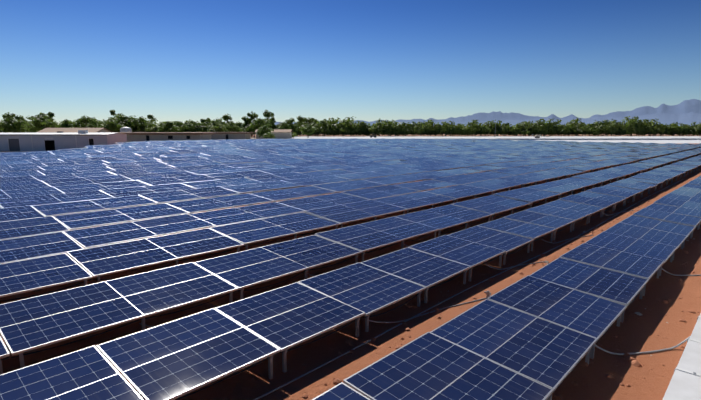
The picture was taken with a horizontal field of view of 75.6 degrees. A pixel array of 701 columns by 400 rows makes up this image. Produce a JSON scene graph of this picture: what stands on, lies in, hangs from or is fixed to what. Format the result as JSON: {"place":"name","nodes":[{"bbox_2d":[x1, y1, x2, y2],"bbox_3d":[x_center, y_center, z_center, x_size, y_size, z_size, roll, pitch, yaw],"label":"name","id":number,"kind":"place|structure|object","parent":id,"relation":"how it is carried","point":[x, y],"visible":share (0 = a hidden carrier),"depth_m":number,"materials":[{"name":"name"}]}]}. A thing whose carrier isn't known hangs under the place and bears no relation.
{"place":"outdoors","nodes":[
{"label":"outdoors","id":0,"kind":"place"},
{"bbox_2d":[36,128,113,132],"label":"brown roof house","id":1,"kind":"structure","parent":0,"point":[75,130],"depth_m":125.14,"materials":[{"name":"beige paint"}]},
{"bbox_2d":[254,129,292,138],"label":"brown roof house","id":2,"kind":"structure","parent":0,"point":[282,133],"depth_m":201.16,"materials":[{"name":"beige paint"}]},
{"bbox_2d":[0,131,700,399],"bbox_3d":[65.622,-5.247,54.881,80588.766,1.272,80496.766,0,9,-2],"label":"ground","id":3,"kind":"structure","parent":0,"point":[652,324],"depth_m":9.23,"materials":[{"name":"red soil"}]},
{"bbox_2d":[2,112,20,131],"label":"tree","id":4,"kind":"object","parent":3,"relation":"on","point":[8,115],"visible":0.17,"depth_m":215.40,"materials":[{"name":"green plant"}]},
{"bbox_2d":[15,115,24,120],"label":"tree","id":5,"kind":"object","parent":3,"relation":"on","point":[19,118],"visible":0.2,"depth_m":246.80,"materials":[{"name":"green plant"}]},
{"bbox_2d":[78,115,95,127],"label":"tree","id":6,"kind":"object","parent":3,"relation":"on","point":[85,120],"visible":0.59,"depth_m":161.59,"materials":[{"name":"green plant"}]},
{"bbox_2d":[108,110,120,118],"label":"tree","id":7,"kind":"object","parent":3,"relation":"on","point":[112,112],"visible":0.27,"depth_m":257.58,"materials":[{"name":"green plant"}]},
{"bbox_2d":[146,114,156,123],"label":"tree","id":8,"kind":"object","parent":3,"relation":"on","point":[151,116],"visible":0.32,"depth_m":252.95,"materials":[{"name":"green plant"}]},
{"bbox_2d":[156,121,181,131],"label":"tree","id":9,"kind":"object","parent":3,"relation":"on","point":[168,126],"visible":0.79,"depth_m":170.18,"materials":[{"name":"green plant"}]},
{"bbox_2d":[199,119,208,126],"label":"tree","id":10,"kind":"object","parent":3,"relation":"on","point":[203,121],"visible":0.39,"depth_m":240.80,"materials":[{"name":"green plant"}]},
{"bbox_2d":[209,124,224,131],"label":"tree","id":11,"kind":"object","parent":3,"relation":"on","point":[219,126],"visible":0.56,"depth_m":215.56,"materials":[{"name":"green plant"}]},
{"bbox_2d":[219,113,231,124],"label":"tree","id":12,"kind":"object","parent":3,"relation":"on","point":[226,117],"visible":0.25,"depth_m":256.93,"materials":[{"name":"green plant"}]},
{"bbox_2d":[235,122,245,131],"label":"tree","id":13,"kind":"object","parent":3,"relation":"on","point":[239,124],"visible":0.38,"depth_m":227.21,"materials":[{"name":"green plant"}]},
{"bbox_2d":[240,116,252,127],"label":"tree","id":14,"kind":"object","parent":3,"relation":"on","point":[246,120],"visible":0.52,"depth_m":244.67,"materials":[{"name":"green plant"}]},
{"bbox_2d":[244,123,254,137],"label":"tree","id":15,"kind":"object","parent":3,"relation":"on","point":[247,129],"visible":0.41,"depth_m":223.28,"materials":[{"name":"green plant"}]},
{"bbox_2d":[244,112,257,136],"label":"tree","id":16,"kind":"object","parent":3,"relation":"on","point":[253,115],"visible":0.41,"depth_m":248.85,"materials":[{"name":"green plant"}]},
{"bbox_2d":[263,110,273,121],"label":"tree","id":17,"kind":"object","parent":3,"relation":"on","point":[267,114],"visible":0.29,"depth_m":248.98,"materials":[{"name":"green plant"}]},
{"bbox_2d":[285,118,297,132],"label":"tree","id":18,"kind":"object","parent":3,"relation":"on","point":[290,121],"visible":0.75,"depth_m":258.91,"materials":[{"name":"green plant"}]},
{"bbox_2d":[292,121,308,132],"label":"tree","id":19,"kind":"object","parent":3,"relation":"on","point":[299,126],"visible":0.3,"depth_m":269.56,"materials":[{"name":"green plant"}]},
{"bbox_2d":[295,115,306,135],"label":"tree","id":20,"kind":"object","parent":3,"relation":"on","point":[300,119],"visible":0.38,"depth_m":297.53,"materials":[{"name":"green plant"}]},
{"bbox_2d":[305,117,314,135],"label":"tree","id":21,"kind":"object","parent":3,"relation":"on","point":[309,120],"visible":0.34,"depth_m":297.58,"materials":[{"name":"green plant"}]},
{"bbox_2d":[312,127,324,134],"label":"tree","id":22,"kind":"object","parent":3,"relation":"on","point":[317,132],"visible":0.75,"depth_m":266.41,"materials":[{"name":"green plant"}]},
{"bbox_2d":[317,123,330,135],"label":"tree","id":23,"kind":"object","parent":3,"relation":"on","point":[326,131],"visible":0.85,"depth_m":266.75,"materials":[{"name":"green plant"}]},
{"bbox_2d":[316,117,342,135],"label":"tree","id":24,"kind":"object","parent":3,"relation":"on","point":[334,122],"visible":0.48,"depth_m":270.74,"materials":[{"name":"green plant"}]},
{"bbox_2d":[335,120,350,135],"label":"tree","id":25,"kind":"object","parent":3,"relation":"on","point":[341,129],"visible":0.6,"depth_m":267.76,"materials":[{"name":"green plant"}]},
{"bbox_2d":[0,147,700,399],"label":"support posts","id":26,"kind":"object","parent":3,"relation":"on","point":[590,353],"visible":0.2,"depth_m":11.90,"materials":[{"name":"grey metal"}]},
{"bbox_2d":[0,138,700,399],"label":"solar panels","id":27,"kind":"object","parent":26,"relation":"on","point":[537,334],"visible":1,"depth_m":12.31,"materials":[{"name":"blue glass"}]},
{"bbox_2d":[0,173,696,399],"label":"panel cables","id":28,"kind":"object","parent":27,"relation":"hanging from","point":[288,279],"visible":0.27,"depth_m":9.91,"materials":[{"name":"black rubber"}]},
{"bbox_2d":[0,136,700,151],"bbox_3d":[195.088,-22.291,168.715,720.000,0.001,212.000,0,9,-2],"label":"gravel pad","id":29,"kind":"object","parent":3,"relation":"on","point":[485,137],"depth_m":229.38,"materials":[{"name":"white gravel"}]},
{"bbox_2d":[0,117,27,131],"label":"tree","id":30,"kind":"object","parent":29,"relation":"on","point":[13,125],"visible":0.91,"depth_m":168.15,"materials":[{"name":"green plant"}]},
{"bbox_2d":[24,112,60,132],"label":"tree","id":31,"kind":"object","parent":29,"relation":"on","point":[39,121],"visible":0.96,"depth_m":152.91,"materials":[{"name":"green plant"}]},
{"bbox_2d":[46,112,55,124],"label":"tree","id":32,"kind":"object","parent":29,"relation":"on","point":[50,114],"visible":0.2,"depth_m":212.54,"materials":[{"name":"green plant"}]},
{"bbox_2d":[0,130,126,150],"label":"long shed","id":33,"kind":"structure","parent":29,"relation":"on","point":[36,141],"depth_m":83.69,"materials":[{"name":"grey paint"}]},
{"bbox_2d":[58,119,75,127],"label":"tree","id":34,"kind":"object","parent":29,"relation":"on","point":[66,123],"visible":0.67,"depth_m":224.03,"materials":[{"name":"green plant"}]},
{"bbox_2d":[72,120,82,127],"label":"tree","id":35,"kind":"object","parent":29,"relation":"on","point":[77,124],"visible":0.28,"depth_m":226.12,"materials":[{"name":"green plant"}]},
{"bbox_2d":[87,119,102,127],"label":"tree","id":36,"kind":"object","parent":29,"relation":"on","point":[96,123],"visible":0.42,"depth_m":202.76,"materials":[{"name":"green plant"}]},
{"bbox_2d":[100,118,124,131],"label":"tree","id":37,"kind":"object","parent":29,"relation":"on","point":[113,125],"visible":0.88,"depth_m":190.49,"materials":[{"name":"green plant"}]},
{"bbox_2d":[111,113,137,130],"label":"tree","id":38,"kind":"object","parent":29,"relation":"on","point":[122,119],"visible":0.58,"depth_m":214.47,"materials":[{"name":"green plant"}]},
{"bbox_2d":[120,127,131,131],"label":"white tank","id":39,"kind":"object","parent":29,"relation":"on","point":[125,129],"visible":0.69,"depth_m":169.91,"materials":[{"name":"white metal"}]},
{"bbox_2d":[125,115,158,131],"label":"tree","id":40,"kind":"object","parent":29,"relation":"on","point":[141,123],"visible":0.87,"depth_m":214.28,"materials":[{"name":"green plant"}]},
{"bbox_2d":[144,125,158,131],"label":"tree","id":41,"kind":"object","parent":29,"relation":"on","point":[153,129],"visible":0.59,"depth_m":206.56,"materials":[{"name":"green plant"}]},
{"bbox_2d":[114,132,214,141],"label":"beige office","id":42,"kind":"structure","parent":29,"relation":"on","point":[149,136],"depth_m":146.79,"materials":[{"name":"paint"}]},
{"bbox_2d":[173,121,187,131],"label":"tree","id":43,"kind":"object","parent":29,"relation":"on","point":[180,124],"visible":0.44,"depth_m":198.24,"materials":[{"name":"green plant"}]},
{"bbox_2d":[179,121,191,131],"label":"tree","id":44,"kind":"object","parent":29,"relation":"on","point":[186,123],"visible":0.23,"depth_m":220.68,"materials":[{"name":"green plant"}]},
{"bbox_2d":[186,123,205,131],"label":"tree","id":45,"kind":"object","parent":29,"relation":"on","point":[195,127],"visible":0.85,"depth_m":217.17,"materials":[{"name":"green plant"}]},
{"bbox_2d":[206,120,221,127],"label":"tree","id":46,"kind":"object","parent":29,"relation":"on","point":[214,123],"visible":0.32,"depth_m":229.43,"materials":[{"name":"green plant"}]},
{"bbox_2d":[208,127,221,131],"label":"tree","id":47,"kind":"object","parent":29,"relation":"on","point":[213,129],"visible":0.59,"depth_m":212.36,"materials":[{"name":"green plant"}]},
{"bbox_2d":[211,132,252,138],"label":"beige annex","id":48,"kind":"object","parent":29,"relation":"on","point":[231,135],"visible":0.46,"depth_m":182.71,"materials":[{"name":"paint"}]},
{"bbox_2d":[223,121,240,131],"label":"tree","id":49,"kind":"object","parent":29,"relation":"on","point":[231,126],"visible":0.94,"depth_m":206.46,"materials":[{"name":"green plant"}]},
{"bbox_2d":[249,118,271,129],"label":"tree","id":50,"kind":"object","parent":29,"relation":"on","point":[257,123],"visible":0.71,"depth_m":214.40,"materials":[{"name":"green plant"}]},
{"bbox_2d":[256,125,273,138],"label":"tree","id":51,"kind":"object","parent":29,"relation":"on","point":[263,130],"visible":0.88,"depth_m":185.45,"materials":[{"name":"green plant"}]},
{"bbox_2d":[263,132,274,138],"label":"tree","id":52,"kind":"object","parent":29,"relation":"on","point":[269,136],"visible":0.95,"depth_m":172.54,"materials":[{"name":"green plant"}]},
{"bbox_2d":[268,117,276,128],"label":"tree","id":53,"kind":"object","parent":29,"relation":"on","point":[273,119],"visible":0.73,"depth_m":233.88,"materials":[{"name":"green plant"}]},
{"bbox_2d":[276,122,290,128],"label":"tree","id":54,"kind":"object","parent":29,"relation":"on","point":[284,125],"visible":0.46,"depth_m":232.61,"materials":[{"name":"green plant"}]},
{"bbox_2d":[299,125,316,137],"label":"tree","id":55,"kind":"object","parent":29,"relation":"on","point":[308,130],"visible":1,"depth_m":217.18,"materials":[{"name":"green plant"}]},
{"bbox_2d":[385,138,700,139],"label":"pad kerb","id":56,"kind":"structure","parent":29,"relation":"on","point":[579,138],"depth_m":172.31,"materials":[{"name":"white paint"}]},
{"bbox_2d":[341,116,365,135],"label":"tree","id":57,"kind":"object","parent":3,"relation":"on","point":[351,124],"visible":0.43,"depth_m":268.16,"materials":[{"name":"green plant"}]},
{"bbox_2d":[345,122,361,135],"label":"tree","id":58,"kind":"object","parent":3,"relation":"on","point":[358,127],"visible":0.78,"depth_m":267.40,"materials":[{"name":"green plant"}]},
{"bbox_2d":[356,121,371,134],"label":"tree","id":59,"kind":"object","parent":3,"relation":"on","point":[366,125],"visible":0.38,"depth_m":272.50,"materials":[{"name":"green plant"}]},
{"bbox_2d":[368,125,382,134],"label":"tree","id":60,"kind":"object","parent":3,"relation":"on","point":[373,130],"visible":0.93,"depth_m":267.57,"materials":[{"name":"green plant"}]},
{"bbox_2d":[372,118,384,135],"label":"tree","id":61,"kind":"object","parent":3,"relation":"on","point":[376,120],"visible":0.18,"depth_m":276.25,"materials":[{"name":"green plant"}]},
{"bbox_2d":[373,119,397,129],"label":"tree","id":62,"kind":"object","parent":3,"relation":"on","point":[386,120],"visible":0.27,"depth_m":274.03,"materials":[{"name":"green plant"}]},
{"bbox_2d":[376,122,396,134],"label":"tree","id":63,"kind":"object","parent":3,"relation":"on","point":[386,124],"visible":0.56,"depth_m":268.93,"materials":[{"name":"green plant"}]},
{"bbox_2d":[385,129,397,135],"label":"tree","id":64,"kind":"object","parent":3,"relation":"on","point":[393,132],"visible":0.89,"depth_m":268.84,"materials":[{"name":"green plant"}]},
{"bbox_2d":[387,121,406,135],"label":"tree","id":65,"kind":"object","parent":3,"relation":"on","point":[399,126],"visible":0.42,"depth_m":271.22,"materials":[{"name":"green plant"}]},
{"bbox_2d":[399,128,411,134],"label":"tree","id":66,"kind":"object","parent":3,"relation":"on","point":[406,129],"visible":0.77,"depth_m":270.43,"materials":[{"name":"green plant"}]},
{"bbox_2d":[400,121,412,135],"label":"tree","id":67,"kind":"object","parent":3,"relation":"on","point":[409,127],"visible":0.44,"depth_m":273.37,"materials":[{"name":"green plant"}]},
{"bbox_2d":[410,126,421,134],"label":"tree","id":68,"kind":"object","parent":3,"relation":"on","point":[414,131],"visible":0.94,"depth_m":270.40,"materials":[{"name":"green plant"}]},
{"bbox_2d":[139,179,700,399],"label":"ground conduits","id":69,"kind":"object","parent":3,"relation":"on","point":[418,315],"visible":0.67,"depth_m":9.34,"materials":[{"name":"grey"}]},
{"bbox_2d":[416,126,428,134],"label":"tree","id":70,"kind":"object","parent":3,"relation":"on","point":[424,131],"visible":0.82,"depth_m":270.99,"materials":[{"name":"green plant"}]},
{"bbox_2d":[420,120,441,135],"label":"tree","id":71,"kind":"object","parent":3,"relation":"on","point":[427,125],"visible":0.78,"depth_m":270.89,"materials":[{"name":"green plant"}]},
{"bbox_2d":[433,121,452,135],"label":"tree","id":72,"kind":"object","parent":3,"relation":"on","point":[445,129],"visible":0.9,"depth_m":270.03,"materials":[{"name":"green plant"}]},
{"bbox_2d":[441,121,462,135],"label":"tree","id":73,"kind":"object","parent":3,"relation":"on","point":[455,128],"visible":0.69,"depth_m":271.22,"materials":[{"name":"green plant"}]},
{"bbox_2d":[456,128,464,135],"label":"tree","id":74,"kind":"object","parent":3,"relation":"on","point":[460,131],"visible":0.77,"depth_m":272.65,"materials":[{"name":"green plant"}]},
{"bbox_2d":[221,191,700,399],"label":"stones","id":75,"kind":"object","parent":3,"relation":"on","point":[628,357],"visible":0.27,"depth_m":8.81,"materials":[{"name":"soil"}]},
{"bbox_2d":[460,127,475,135],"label":"tree","id":76,"kind":"object","parent":3,"relation":"on","point":[469,132],"visible":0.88,"depth_m":272.23,"materials":[{"name":"green plant"}]},
{"bbox_2d":[465,120,486,135],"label":"tree","id":77,"kind":"object","parent":3,"relation":"on","point":[477,128],"visible":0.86,"depth_m":270.93,"materials":[{"name":"green plant"}]},
{"bbox_2d":[479,126,493,135],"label":"tree","id":78,"kind":"object","parent":3,"relation":"on","point":[489,131],"visible":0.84,"depth_m":273.43,"materials":[{"name":"green plant"}]},
{"bbox_2d":[489,120,511,135],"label":"tree","id":79,"kind":"object","parent":3,"relation":"on","point":[498,124],"visible":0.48,"depth_m":276.86,"materials":[{"name":"green plant"}]},
{"bbox_2d":[496,124,513,135],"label":"tree","id":80,"kind":"object","parent":3,"relation":"on","point":[505,129],"visible":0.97,"depth_m":272.58,"materials":[{"name":"green plant"}]},
{"bbox_2d":[510,129,520,135],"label":"tree","id":81,"kind":"object","parent":3,"relation":"on","point":[514,133],"visible":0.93,"depth_m":274.13,"materials":[{"name":"green plant"}]},
{"bbox_2d":[513,125,531,135],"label":"tree","id":82,"kind":"object","parent":3,"relation":"on","point":[525,131],"visible":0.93,"depth_m":274.22,"materials":[{"name":"green plant"}]},
{"bbox_2d":[513,121,537,135],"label":"tree","id":83,"kind":"object","parent":3,"relation":"on","point":[521,126],"visible":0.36,"depth_m":275.96,"materials":[{"name":"green plant"}]},
{"bbox_2d":[521,120,538,135],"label":"tree","id":84,"kind":"object","parent":3,"relation":"on","point":[529,126],"visible":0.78,"depth_m":273.99,"materials":[{"name":"green plant"}]},
{"bbox_2d":[533,119,552,128],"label":"tree","id":85,"kind":"object","parent":3,"relation":"on","point":[544,123],"visible":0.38,"depth_m":279.82,"materials":[{"name":"green plant"}]},
{"bbox_2d":[537,125,549,135],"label":"tree","id":86,"kind":"object","parent":3,"relation":"on","point":[543,131],"visible":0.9,"depth_m":275.23,"materials":[{"name":"green plant"}]},
{"bbox_2d":[543,118,562,135],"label":"tree","id":87,"kind":"object","parent":3,"relation":"on","point":[555,123],"visible":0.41,"depth_m":283.06,"materials":[{"name":"green plant"}]},
{"bbox_2d":[549,126,564,135],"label":"tree","id":88,"kind":"object","parent":3,"relation":"on","point":[555,132],"visible":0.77,"depth_m":278.46,"materials":[{"name":"green plant"}]},
{"bbox_2d":[556,123,571,134],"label":"tree","id":89,"kind":"object","parent":3,"relation":"on","point":[567,128],"visible":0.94,"depth_m":276.75,"materials":[{"name":"green plant"}]},
{"bbox_2d":[561,122,585,135],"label":"tree","id":90,"kind":"object","parent":3,"relation":"on","point":[576,127],"visible":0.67,"depth_m":278.93,"materials":[{"name":"green plant"}]},
{"bbox_2d":[566,118,586,135],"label":"tree","id":91,"kind":"object","parent":3,"relation":"on","point":[577,120],"visible":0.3,"depth_m":287.68,"materials":[{"name":"green plant"}]},
{"bbox_2d":[576,124,594,135],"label":"tree","id":92,"kind":"object","parent":3,"relation":"on","point":[585,128],"visible":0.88,"depth_m":277.21,"materials":[{"name":"green plant"}]},
{"bbox_2d":[587,121,608,131],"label":"tree","id":93,"kind":"object","parent":3,"relation":"on","point":[598,122],"visible":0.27,"depth_m":285.88,"materials":[{"name":"green plant"}]},
{"bbox_2d":[590,122,609,135],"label":"tree","id":94,"kind":"object","parent":3,"relation":"on","point":[601,127],"visible":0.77,"depth_m":280.87,"materials":[{"name":"green plant"}]},
{"bbox_2d":[588,120,613,135],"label":"tree","id":95,"kind":"object","parent":3,"relation":"on","point":[604,126],"visible":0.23,"depth_m":285.80,"materials":[{"name":"green plant"}]},
{"bbox_2d":[605,126,619,134],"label":"tree","id":96,"kind":"object","parent":3,"relation":"on","point":[612,131],"visible":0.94,"depth_m":279.69,"materials":[{"name":"green plant"}]},
{"bbox_2d":[607,120,623,135],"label":"tree","id":97,"kind":"object","parent":3,"relation":"on","point":[615,123],"visible":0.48,"depth_m":281.13,"materials":[{"name":"green plant"}]},
{"bbox_2d":[619,122,639,135],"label":"tree","id":98,"kind":"object","parent":3,"relation":"on","point":[629,129],"visible":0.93,"depth_m":279.75,"materials":[{"name":"green plant"}]},
{"bbox_2d":[622,116,651,135],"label":"tree","id":99,"kind":"object","parent":3,"relation":"on","point":[632,120],"visible":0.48,"depth_m":285.24,"materials":[{"name":"green plant"}]},
{"bbox_2d":[634,125,647,135],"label":"tree","id":100,"kind":"object","parent":3,"relation":"on","point":[641,130],"visible":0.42,"depth_m":281.20,"materials":[{"name":"green plant"}]},
{"bbox_2d":[641,125,658,135],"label":"tree","id":101,"kind":"object","parent":3,"relation":"on","point":[652,129],"visible":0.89,"depth_m":280.68,"materials":[{"name":"green plant"}]},
{"bbox_2d":[647,127,666,135],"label":"tree","id":102,"kind":"object","parent":3,"relation":"on","point":[659,131],"visible":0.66,"depth_m":281.60,"materials":[{"name":"green plant"}]},
{"bbox_2d":[646,118,668,135],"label":"tree","id":103,"kind":"object","parent":3,"relation":"on","point":[656,124],"visible":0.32,"depth_m":286.31,"materials":[{"name":"green plant"}]},
{"bbox_2d":[657,125,672,134],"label":"tree","id":104,"kind":"object","parent":3,"relation":"on","point":[668,131],"visible":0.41,"depth_m":283.99,"materials":[{"name":"green plant"}]},
{"bbox_2d":[667,122,685,135],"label":"tree","id":105,"kind":"object","parent":3,"relation":"on","point":[674,127],"visible":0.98,"depth_m":283.89,"materials":[{"name":"green plant"}]},
{"bbox_2d":[662,313,700,399],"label":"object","id":106,"kind":"object","parent":3,"relation":"on","point":[685,383],"visible":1,"depth_m":6.57,"materials":[{"name":"white"}]},
{"bbox_2d":[674,126,692,135],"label":"tree","id":107,"kind":"object","parent":3,"relation":"on","point":[684,129],"visible":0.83,"depth_m":283.21,"materials":[{"name":"green plant"}]},
{"bbox_2d":[683,126,698,135],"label":"tree","id":108,"kind":"object","parent":3,"relation":"on","point":[696,131],"visible":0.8,"depth_m":282.89,"materials":[{"name":"green plant"}]},
{"bbox_2d":[0,0,700,124],"label":"sky","id":109,"kind":"structure","parent":0,"point":[168,60],"materials":[{"name":"blue"}]},
{"bbox_2d":[274,99,700,124],"bbox_3d":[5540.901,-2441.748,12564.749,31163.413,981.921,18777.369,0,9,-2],"label":"mountain range","id":110,"kind":"structure","parent":0,"point":[688,106],"depth_m":15198.22,"materials":[{"name":"stone"}]},
{"bbox_2d":[370,112,700,126],"bbox_3d":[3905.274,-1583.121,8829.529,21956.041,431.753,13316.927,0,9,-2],"label":"mountain range","id":111,"kind":"structure","parent":0,"point":[674,118],"depth_m":9867.84,"materials":[{"name":"stone"}]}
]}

